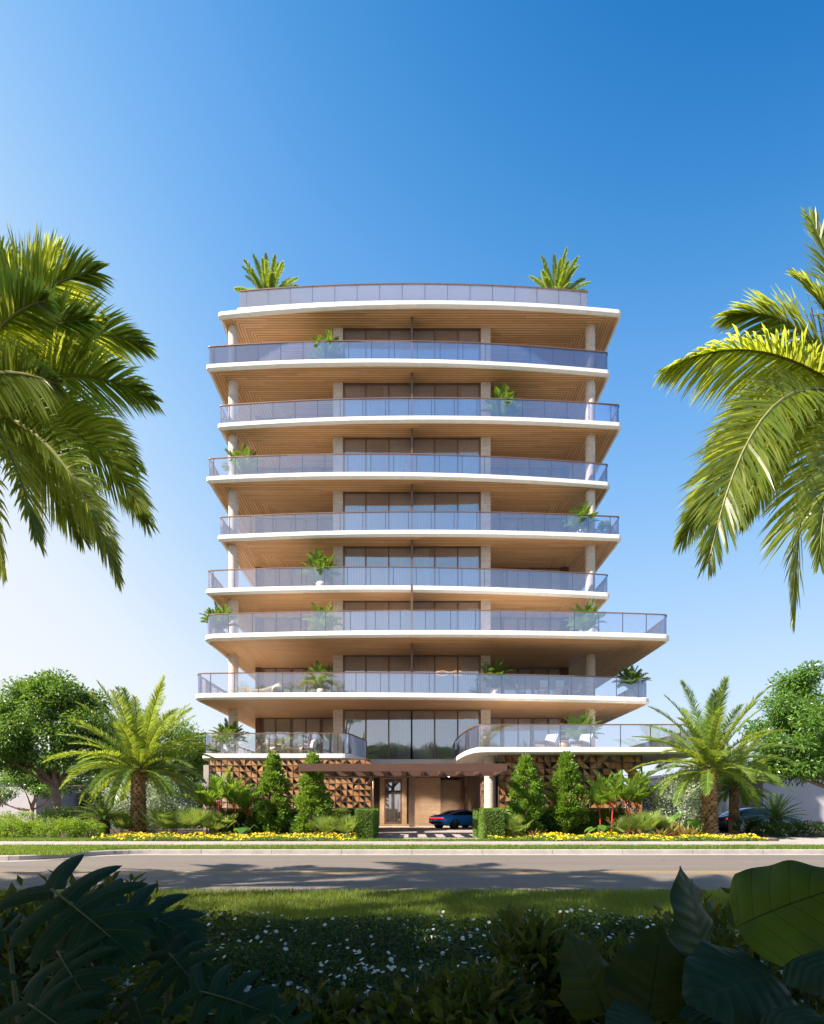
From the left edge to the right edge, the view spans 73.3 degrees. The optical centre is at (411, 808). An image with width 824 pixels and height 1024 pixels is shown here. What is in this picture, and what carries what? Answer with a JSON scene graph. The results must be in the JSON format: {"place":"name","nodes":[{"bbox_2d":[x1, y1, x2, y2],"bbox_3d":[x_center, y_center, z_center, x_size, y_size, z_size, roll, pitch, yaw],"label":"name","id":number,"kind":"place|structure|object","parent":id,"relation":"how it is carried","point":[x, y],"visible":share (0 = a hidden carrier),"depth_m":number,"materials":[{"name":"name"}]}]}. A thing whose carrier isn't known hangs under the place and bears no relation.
{"place":"outdoors","nodes":[
{"label":"outdoors","id":0,"kind":"place"},
{"bbox_2d":[10,848,476,854],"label":"verge","id":1,"kind":"structure","parent":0,"point":[131,849],"depth_m":18.45,"materials":[{"name":"plant"}]},
{"bbox_2d":[0,847,104,854],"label":"verge grass","id":2,"kind":"structure","parent":1,"relation":"on","point":[35,851],"depth_m":17.18,"materials":[{"name":"green plant"}]},
{"bbox_2d":[0,886,733,929],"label":"lawn","id":3,"kind":"structure","parent":0,"point":[435,902],"depth_m":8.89,"materials":[{"name":"plant"}]},
{"bbox_2d":[0,221,165,593],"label":"tall palm","id":4,"kind":"object","parent":3,"relation":"on","point":[46,343],"visible":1,"depth_m":7.15,"materials":[{"name":"green plant"}]},
{"bbox_2d":[652,206,823,634],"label":"tall palm","id":5,"kind":"object","parent":3,"relation":"on","point":[772,430],"visible":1,"depth_m":7.15,"materials":[{"name":"green plant"}]},
{"bbox_2d":[0,855,823,891],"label":"road","id":6,"kind":"structure","parent":0,"point":[346,881],"depth_m":13.48,"materials":[{"name":"grey asphalt"}]},
{"bbox_2d":[0,871,740,871],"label":"road centre line","id":7,"kind":"object","parent":6,"relation":"on","point":[388,871],"visible":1,"depth_m":13.23,"materials":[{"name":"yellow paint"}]},
{"bbox_2d":[0,849,823,861],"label":"kerb","id":8,"kind":"structure","parent":6,"relation":"on","point":[14,858],"depth_m":18.30,"materials":[{"name":"concrete"}]},
{"bbox_2d":[0,843,823,848],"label":"verge grass","id":9,"kind":"structure","parent":0,"point":[480,846],"depth_m":18.89,"materials":[{"name":"green plant"}]},
{"bbox_2d":[0,841,823,845],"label":"sidewalk","id":10,"kind":"structure","parent":0,"point":[521,843],"depth_m":22.13,"materials":[{"name":"grey concrete"}]},
{"bbox_2d":[0,811,823,840],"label":"garden ground","id":11,"kind":"structure","parent":0,"point":[182,830],"depth_m":32.06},
{"bbox_2d":[0,818,31,837],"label":"lime shrub","id":12,"kind":"object","parent":11,"relation":"on","point":[17,823],"visible":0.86,"depth_m":24.94,"materials":[{"name":"green plant"}]},
{"bbox_2d":[0,769,73,820],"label":"tree","id":13,"kind":"object","parent":11,"relation":"on","point":[37,786],"visible":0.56,"depth_m":43.49,"materials":[{"name":"green plant"}]},
{"bbox_2d":[0,777,92,821],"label":"house","id":14,"kind":"structure","parent":11,"relation":"on","point":[21,801],"depth_m":56.00,"materials":[{"name":"white"}]},
{"bbox_2d":[32,816,71,837],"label":"lime shrub","id":15,"kind":"object","parent":11,"relation":"on","point":[42,825],"visible":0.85,"depth_m":24.74,"materials":[{"name":"green plant"}]},
{"bbox_2d":[0,667,120,824],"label":"broadleaf tree","id":16,"kind":"object","parent":11,"relation":"on","point":[45,697],"visible":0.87,"depth_m":36.44,"materials":[{"name":"green plant"}]},
{"bbox_2d":[0,754,129,812],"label":"broadleaf tree","id":17,"kind":"object","parent":11,"relation":"on","point":[83,779],"visible":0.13,"depth_m":58.70,"materials":[{"name":"green plant"}]},
{"bbox_2d":[67,791,135,836],"bbox_3d":[-14.895,0.268,26.883,3.129,2.404,3.016,0,0,-18],"label":"cycad","id":18,"kind":"object","parent":11,"relation":"on","point":[103,807],"visible":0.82,"depth_m":26.58,"materials":[{"name":"green plant"}]},
{"bbox_2d":[42,674,220,833],"bbox_3d":[-13.499,-2.570,27.277,7.450,8.080,7.390,0,0,0],"label":"date palm","id":19,"kind":"object","parent":11,"relation":"on","point":[138,758],"visible":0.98,"depth_m":26.68,"materials":[{"name":"green plant"}]},
{"bbox_2d":[93,706,214,807],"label":"broadleaf tree","id":20,"kind":"object","parent":11,"relation":"on","point":[197,762],"visible":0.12,"depth_m":45.31,"materials":[{"name":"green plant"}]},
{"bbox_2d":[136,806,178,833],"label":"shrub","id":21,"kind":"object","parent":11,"relation":"on","point":[165,819],"visible":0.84,"depth_m":26.25,"materials":[{"name":"green plant"}]},
{"bbox_2d":[146,774,198,833],"bbox_3d":[-13.136,-0.301,30.504,3.114,3.482,2.972,0,0,0],"label":"silver shrub","id":22,"kind":"object","parent":11,"relation":"on","point":[153,802],"visible":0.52,"depth_m":29.92,"materials":[{"name":"green plant"}]},
{"bbox_2d":[172,805,208,834],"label":"shrub","id":23,"kind":"object","parent":11,"relation":"on","point":[188,818],"visible":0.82,"depth_m":25.40,"materials":[{"name":"green plant"}]},
{"bbox_2d":[194,766,240,831],"bbox_3d":[-9.392,-0.340,26.578,2.150,3.521,2.866,0,0,-27],"label":"red stemmed palm","id":24,"kind":"object","parent":11,"relation":"on","point":[220,786],"visible":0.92,"depth_m":26.17,"materials":[{"name":"green plant"}]},
{"bbox_2d":[199,807,236,834],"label":"shrub","id":25,"kind":"object","parent":11,"relation":"on","point":[215,821],"visible":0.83,"depth_m":25.90,"materials":[{"name":"green plant"}]},
{"bbox_2d":[88,831,359,840],"bbox_3d":[-8.260,1.246,24.808,12.065,0.423,3.764,0,0,0],"label":"yellow flower bed","id":26,"kind":"object","parent":11,"relation":"on","point":[169,836],"visible":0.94,"depth_m":23.69,"materials":[{"name":"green plant"}]},
{"bbox_2d":[215,773,251,832],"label":"red stemmed palm","id":27,"kind":"object","parent":11,"relation":"on","point":[235,794],"visible":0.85,"depth_m":26.84,"materials":[{"name":"green plant"}]},
{"bbox_2d":[251,750,292,835],"bbox_3d":[-6.901,-0.754,27.651,2.158,4.382,2.308,0,0,0],"label":"cone shrub","id":28,"kind":"object","parent":11,"relation":"on","point":[270,780],"visible":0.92,"depth_m":27.16,"materials":[{"name":"green plant"}]},
{"bbox_2d":[227,808,378,838],"bbox_3d":[-5.610,0.693,26.699,7.931,1.461,5.556,0,0,0],"label":"clipped hedge","id":29,"kind":"object","parent":11,"relation":"on","point":[367,827],"visible":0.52,"depth_m":26.35,"materials":[{"name":"green plant"}]},
{"bbox_2d":[290,751,335,833],"bbox_3d":[-4.790,-0.689,26.915,2.250,4.258,2.242,0,0,0],"label":"cone shrub","id":30,"kind":"object","parent":11,"relation":"on","point":[311,797],"visible":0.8,"depth_m":26.48,"materials":[{"name":"green plant"}]},
{"bbox_2d":[327,813,363,837],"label":"shrub","id":31,"kind":"object","parent":11,"relation":"on","point":[345,824],"visible":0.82,"depth_m":24.11,"materials":[{"name":"green plant"}]},
{"bbox_2d":[196,283,704,833],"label":"apartment building","id":32,"kind":"structure","parent":11,"relation":"on","point":[416,489],"depth_m":35.51,"materials":[{"name":"white paint"}]},
{"bbox_2d":[198,602,238,633],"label":"potted palm","id":33,"kind":"object","parent":32,"relation":"on","point":[219,623],"visible":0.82,"depth_m":33.19,"materials":[{"name":"green plant"}]},
{"bbox_2d":[209,717,248,752],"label":"potted palm","id":34,"kind":"object","parent":32,"relation":"on","point":[227,740],"visible":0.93,"depth_m":33.21,"materials":[{"name":"green plant"}]},
{"bbox_2d":[221,444,264,474],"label":"potted palm","id":35,"kind":"object","parent":32,"relation":"on","point":[245,466],"visible":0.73,"depth_m":35.25,"materials":[{"name":"green plant"}]},
{"bbox_2d":[234,252,298,291],"bbox_3d":[-9.580,-33.891,37.105,4.553,5.083,4.580,0,0,0],"label":"roof palm","id":36,"kind":"object","parent":32,"relation":"on","point":[270,277],"visible":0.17,"depth_m":36.19,"materials":[{"name":"green plant"}]},
{"bbox_2d":[261,618,329,631],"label":"window","id":37,"kind":"structure","parent":32,"relation":"in","point":[300,625],"depth_m":39.00,"materials":[{"name":"brown glass"}]},
{"bbox_2d":[261,718,332,752],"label":"window","id":38,"kind":"structure","parent":32,"relation":"in","point":[301,725],"depth_m":39.00,"materials":[{"name":"brown glass"}]},
{"bbox_2d":[261,668,332,692],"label":"window","id":39,"kind":"structure","parent":32,"relation":"in","point":[300,686],"depth_m":39.00,"materials":[{"name":"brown glass"}]},
{"bbox_2d":[261,568,332,586],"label":"window","id":40,"kind":"structure","parent":32,"relation":"in","point":[271,575],"depth_m":39.00,"materials":[{"name":"brown metal"}]},
{"bbox_2d":[261,517,332,532],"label":"window","id":41,"kind":"structure","parent":32,"relation":"in","point":[305,524],"depth_m":38.99,"materials":[{"name":"blue glass"}]},
{"bbox_2d":[300,547,340,585],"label":"potted palm","id":42,"kind":"object","parent":32,"relation":"on","point":[322,562],"visible":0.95,"depth_m":34.56,"materials":[{"name":"green plant"}]},
{"bbox_2d":[303,660,338,692],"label":"potted palm","id":43,"kind":"object","parent":32,"relation":"on","point":[320,680],"visible":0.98,"depth_m":32.74,"materials":[{"name":"green plant"}]},
{"bbox_2d":[302,602,343,630],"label":"potted palm","id":44,"kind":"object","parent":32,"relation":"on","point":[318,621],"visible":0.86,"depth_m":33.27,"materials":[{"name":"green plant"}]},
{"bbox_2d":[308,329,345,358],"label":"potted palm","id":45,"kind":"object","parent":32,"relation":"on","point":[327,350],"visible":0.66,"depth_m":34.73,"materials":[{"name":"green plant"}]},
{"bbox_2d":[343,655,410,692],"bbox_3d":[-2.207,-8.272,35.754,4.475,3.173,0.367,0,0,0],"label":"window","id":46,"kind":"structure","parent":32,"relation":"in","point":[352,682],"depth_m":35.87,"materials":[{"name":"brown metal"}]},
{"bbox_2d":[343,601,410,630],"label":"window","id":47,"kind":"structure","parent":32,"relation":"in","point":[391,618],"depth_m":35.87,"materials":[{"name":"brown glass"}]},
{"bbox_2d":[343,546,410,585],"bbox_3d":[-2.207,-15.272,35.753,4.475,3.173,0.367,0,0,0],"label":"window","id":48,"kind":"structure","parent":32,"relation":"in","point":[351,557],"depth_m":35.87,"materials":[{"name":"blue glass"}]},
{"bbox_2d":[343,492,410,530],"bbox_3d":[-2.207,-18.771,35.753,4.475,3.173,0.367,0,0,0],"label":"window","id":49,"kind":"structure","parent":32,"relation":"in","point":[351,503],"depth_m":35.87,"materials":[{"name":"blue glass"}]},
{"bbox_2d":[343,437,410,471],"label":"window","id":50,"kind":"structure","parent":32,"relation":"in","point":[351,463],"depth_m":35.87,"materials":[{"name":"blue glass"}]},
{"bbox_2d":[343,383,410,416],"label":"window","id":51,"kind":"structure","parent":32,"relation":"in","point":[394,407],"depth_m":35.87,"materials":[{"name":"brown metal"}]},
{"bbox_2d":[343,328,410,358],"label":"window","id":52,"kind":"structure","parent":32,"relation":"in","point":[357,350],"depth_m":35.67,"materials":[{"name":"brown metal"}]},
{"bbox_2d":[343,710,411,758],"bbox_3d":[-2.207,-4.755,35.753,4.475,3.206,0.367,0,0,0],"label":"window","id":53,"kind":"structure","parent":32,"relation":"in","point":[403,716],"depth_m":35.86,"materials":[{"name":"brown metal"}]},
{"bbox_2d":[412,710,480,758],"bbox_3d":[2.178,-4.755,35.754,4.495,3.206,0.367,0,0,0],"label":"window","id":54,"kind":"structure","parent":32,"relation":"in","point":[423,719],"depth_m":35.87,"materials":[{"name":"brown metal"}]},
{"bbox_2d":[413,655,480,693],"bbox_3d":[2.178,-8.272,35.753,4.495,3.173,0.367,0,0,0],"label":"window","id":55,"kind":"structure","parent":32,"relation":"in","point":[469,663],"depth_m":35.87,"materials":[{"name":"metal"}]},
{"bbox_2d":[413,601,480,629],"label":"window","id":56,"kind":"structure","parent":32,"relation":"in","point":[467,618],"depth_m":35.86,"materials":[{"name":"metal"}]},
{"bbox_2d":[413,546,480,586],"bbox_3d":[2.178,-15.272,35.753,4.495,3.173,0.367,0,0,0],"label":"window","id":57,"kind":"structure","parent":32,"relation":"in","point":[465,558],"depth_m":35.87,"materials":[{"name":"metal"}]},
{"bbox_2d":[413,492,480,529],"bbox_3d":[2.178,-18.771,35.753,4.495,3.173,0.367,0,0,0],"label":"window","id":58,"kind":"structure","parent":32,"relation":"in","point":[422,521],"depth_m":35.87,"materials":[{"name":"glass"}]},
{"bbox_2d":[413,437,480,473],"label":"window","id":59,"kind":"structure","parent":32,"relation":"in","point":[464,465],"depth_m":35.87,"materials":[{"name":"metal"}]},
{"bbox_2d":[413,383,480,415],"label":"window","id":60,"kind":"structure","parent":32,"relation":"in","point":[422,407],"depth_m":35.87,"materials":[{"name":"metal"}]},
{"bbox_2d":[413,328,480,360],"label":"window","id":61,"kind":"structure","parent":32,"relation":"in","point":[443,351],"depth_m":35.67,"materials":[{"name":"brown metal"}]},
{"bbox_2d":[475,658,513,693],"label":"potted palm","id":62,"kind":"object","parent":32,"relation":"on","point":[494,681],"visible":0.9,"depth_m":32.90,"materials":[{"name":"green plant"}]},
{"bbox_2d":[481,383,521,416],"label":"potted palm","id":63,"kind":"object","parent":32,"relation":"on","point":[507,407],"visible":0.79,"depth_m":34.89,"materials":[{"name":"green plant"}]},
{"bbox_2d":[491,718,562,746],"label":"window","id":64,"kind":"structure","parent":32,"relation":"in","point":[521,733],"depth_m":39.00,"materials":[{"name":"metal"}]},
{"bbox_2d":[491,618,562,630],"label":"window","id":65,"kind":"structure","parent":32,"relation":"in","point":[516,624],"depth_m":39.00,"materials":[{"name":"metal"}]},
{"bbox_2d":[491,517,562,531],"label":"window","id":66,"kind":"structure","parent":32,"relation":"in","point":[507,524],"depth_m":38.99,"materials":[{"name":"glass"}]},
{"bbox_2d":[491,467,562,478],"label":"window","id":67,"kind":"structure","parent":32,"relation":"in","point":[550,474],"depth_m":38.85,"materials":[{"name":"glass"}]},
{"bbox_2d":[496,568,562,589],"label":"window","id":68,"kind":"structure","parent":32,"relation":"in","point":[515,579],"depth_m":39.00,"materials":[{"name":"glass"}]},
{"bbox_2d":[502,668,562,694],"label":"window","id":69,"kind":"structure","parent":32,"relation":"in","point":[519,679],"depth_m":39.00,"materials":[{"name":"glass"}]},
{"bbox_2d":[528,246,591,290],"bbox_3d":[9.724,-33.891,37.260,4.580,5.083,4.553,0,0,-19],"label":"roof palm","id":70,"kind":"object","parent":32,"relation":"on","point":[563,271],"visible":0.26,"depth_m":36.11,"materials":[{"name":"green plant"}]},
{"bbox_2d":[559,709,602,746],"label":"potted palm","id":71,"kind":"object","parent":32,"relation":"on","point":[578,732],"visible":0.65,"depth_m":31.37,"materials":[{"name":"green plant"}]},
{"bbox_2d":[562,501,599,532],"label":"potted palm","id":72,"kind":"object","parent":32,"relation":"on","point":[580,522],"visible":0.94,"depth_m":34.91,"materials":[{"name":"green plant"}]},
{"bbox_2d":[563,598,606,631],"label":"potted palm","id":73,"kind":"object","parent":32,"relation":"on","point":[585,622],"visible":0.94,"depth_m":33.30,"materials":[{"name":"green plant"}]},
{"bbox_2d":[612,664,651,696],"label":"potted palm","id":74,"kind":"object","parent":32,"relation":"on","point":[629,682],"visible":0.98,"depth_m":33.32,"materials":[{"name":"green plant"}]},
{"bbox_2d":[504,753,547,834],"bbox_3d":[5.571,-0.658,26.887,2.269,4.184,2.196,0,0,0],"label":"cone shrub","id":75,"kind":"object","parent":11,"relation":"on","point":[533,795],"visible":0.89,"depth_m":26.55,"materials":[{"name":"green plant"}]},
{"bbox_2d":[472,808,606,838],"bbox_3d":[5.666,0.678,27.463,8.338,1.489,4.029,0,0,-34],"label":"clipped hedge","id":76,"kind":"object","parent":11,"relation":"on","point":[488,821],"visible":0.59,"depth_m":25.49,"materials":[{"name":"green plant"}]},
{"bbox_2d":[545,750,590,834],"bbox_3d":[7.596,-0.734,27.289,2.143,4.337,2.154,0,0,-26],"label":"cone shrub","id":77,"kind":"object","parent":11,"relation":"on","point":[565,812],"visible":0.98,"depth_m":26.96,"materials":[{"name":"green plant"}]},
{"bbox_2d":[587,770,638,833],"bbox_3d":[9.237,-0.252,26.505,2.210,3.347,2.585,0,0,-18],"label":"red stemmed palm","id":78,"kind":"object","parent":11,"relation":"on","point":[610,793],"visible":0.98,"depth_m":26.09,"materials":[{"name":"green plant"}]},
{"bbox_2d":[486,831,769,840],"bbox_3d":[9.026,1.246,24.698,11.787,0.418,3.565,0,0,0],"label":"yellow flower bed","id":79,"kind":"object","parent":11,"relation":"on","point":[597,836],"visible":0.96,"depth_m":23.46,"materials":[{"name":"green plant"}]},
{"bbox_2d":[607,769,658,834],"bbox_3d":[10.235,-0.291,27.141,2.444,3.428,2.682,0,0,-26],"label":"red stemmed palm","id":80,"kind":"object","parent":11,"relation":"on","point":[629,796],"visible":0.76,"depth_m":26.63,"materials":[{"name":"green plant"}]},
{"bbox_2d":[623,808,664,833],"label":"fan palm","id":81,"kind":"object","parent":11,"relation":"on","point":[649,820],"visible":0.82,"depth_m":25.00,"materials":[{"name":"green plant"}]},
{"bbox_2d":[647,769,702,828],"bbox_3d":[13.211,-0.262,27.273,2.956,3.389,2.743,0,0,0],"label":"silver shrub","id":82,"kind":"object","parent":11,"relation":"on","point":[693,793],"visible":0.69,"depth_m":26.95,"materials":[{"name":"green plant"}]},
{"bbox_2d":[629,675,804,834],"bbox_3d":[14.053,-2.448,26.270,6.815,7.836,7.192,0,0,0],"label":"date palm","id":83,"kind":"object","parent":11,"relation":"on","point":[712,764],"visible":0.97,"depth_m":25.58,"materials":[{"name":"green plant"}]},
{"bbox_2d":[642,764,823,824],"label":"house","id":84,"kind":"structure","parent":11,"relation":"on","point":[810,796],"depth_m":46.00,"materials":[{"name":"white"}]},
{"bbox_2d":[694,727,792,833],"bbox_3d":[17.684,-1.608,30.462,5.610,6.112,5.316,0,0,-30],"label":"date palm","id":85,"kind":"object","parent":11,"relation":"on","point":[731,791],"visible":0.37,"depth_m":30.25,"materials":[{"name":"green plant"}]},
{"bbox_2d":[744,793,810,835],"bbox_3d":[18.473,0.323,28.265,2.865,2.284,2.973,0,0,15],"label":"cycad","id":86,"kind":"object","parent":11,"relation":"on","point":[775,810],"visible":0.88,"depth_m":28.06,"materials":[{"name":"green plant"}]},
{"bbox_2d":[737,659,823,787],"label":"broadleaf tree","id":87,"kind":"object","parent":11,"relation":"on","point":[800,716],"visible":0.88,"depth_m":33.12,"materials":[{"name":"green plant"}]},
{"bbox_2d":[0,0,823,808],"label":"sky","id":88,"kind":"structure","parent":0,"point":[674,148],"materials":[{"name":"blue"}]},
{"bbox_2d":[355,838,512,840],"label":"strip grass","id":89,"kind":"structure","parent":0,"point":[420,839],"depth_m":23.18,"materials":[{"name":"green plant"}]},
{"bbox_2d":[91,928,802,1020],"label":"planting bed ground","id":90,"kind":"structure","parent":0,"point":[322,947],"depth_m":6.04,"materials":[{"name":"plant"}]},
{"bbox_2d":[0,891,121,1023],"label":"leafy shrub","id":91,"kind":"object","parent":90,"relation":"on","point":[27,967],"visible":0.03,"depth_m":3.11,"materials":[{"name":"green plant"}]},
{"bbox_2d":[0,854,208,1023],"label":"split leaf plant","id":92,"kind":"object","parent":90,"relation":"on","point":[118,939],"visible":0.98,"depth_m":1.95,"materials":[{"name":"green plant"}]},
{"bbox_2d":[0,869,216,1023],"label":"leafy shrub","id":93,"kind":"object","parent":90,"relation":"on","point":[151,967],"visible":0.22,"depth_m":2.98,"materials":[{"name":"green plant"}]},
{"bbox_2d":[115,931,314,1023],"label":"split leaf plant","id":94,"kind":"object","parent":90,"relation":"on","point":[202,993],"visible":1,"depth_m":1.85,"materials":[{"name":"green plant"}]},
{"bbox_2d":[278,976,378,1023],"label":"leafy shrub","id":95,"kind":"object","parent":90,"relation":"on","point":[337,1007],"visible":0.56,"depth_m":2.99,"materials":[{"name":"green plant"}]},
{"bbox_2d":[0,905,822,1023],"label":"white flower cover","id":96,"kind":"object","parent":90,"relation":"on","point":[381,973],"visible":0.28,"depth_m":5.43,"materials":[{"name":"green plant"}]},
{"bbox_2d":[356,950,545,1023],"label":"leafy shrub","id":97,"kind":"object","parent":90,"relation":"on","point":[442,1005],"visible":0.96,"depth_m":2.71,"materials":[{"name":"green plant"}]},
{"bbox_2d":[470,1002,543,1023],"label":"leafy shrub","id":98,"kind":"object","parent":90,"relation":"on","point":[492,1018],"visible":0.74,"depth_m":2.54,"materials":[{"name":"green plant"}]},
{"bbox_2d":[448,902,614,1023],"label":"leafy shrub","id":99,"kind":"object","parent":90,"relation":"on","point":[531,945],"visible":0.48,"depth_m":2.96,"materials":[{"name":"green plant"}]},
{"bbox_2d":[523,930,686,1023],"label":"leafy shrub","id":100,"kind":"object","parent":90,"relation":"on","point":[611,950],"visible":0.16,"depth_m":2.84,"materials":[{"name":"green plant"}]},
{"bbox_2d":[558,927,722,1023],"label":"elephant ear","id":101,"kind":"object","parent":90,"relation":"on","point":[638,979],"visible":0.84,"depth_m":1.99},
{"bbox_2d":[651,878,823,1023],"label":"leafy shrub","id":102,"kind":"object","parent":90,"relation":"on","point":[721,936],"visible":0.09,"depth_m":3.27,"materials":[{"name":"green plant"}]},
{"bbox_2d":[668,860,823,1023],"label":"elephant ear","id":103,"kind":"object","parent":90,"relation":"on","point":[777,909],"visible":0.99,"depth_m":1.97},
{"bbox_2d":[376,826,650,837],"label":"driveway","id":104,"kind":"structure","parent":0,"point":[417,832],"depth_m":31.78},
{"bbox_2d":[429,809,472,828],"bbox_3d":[3.379,0.727,39.276,4.580,1.367,1.908,0,0,-36],"label":"parked car","id":105,"kind":"object","parent":104,"relation":"on","point":[453,819],"visible":0.78,"depth_m":38.18,"materials":[{"name":"blue paint"}]},
{"bbox_2d":[646,829,823,838],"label":"side lane","id":106,"kind":"structure","parent":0,"point":[726,833],"depth_m":28.21,"materials":[{"name":"concrete"}]},
{"bbox_2d":[718,807,808,832],"bbox_3d":[20.203,0.656,32.400,4.900,1.506,1.888,0,0,0],"label":"parked car","id":107,"kind":"object","parent":106,"relation":"on","point":[723,826],"visible":0.24,"depth_m":31.68,"materials":[{"name":"blue paint"}]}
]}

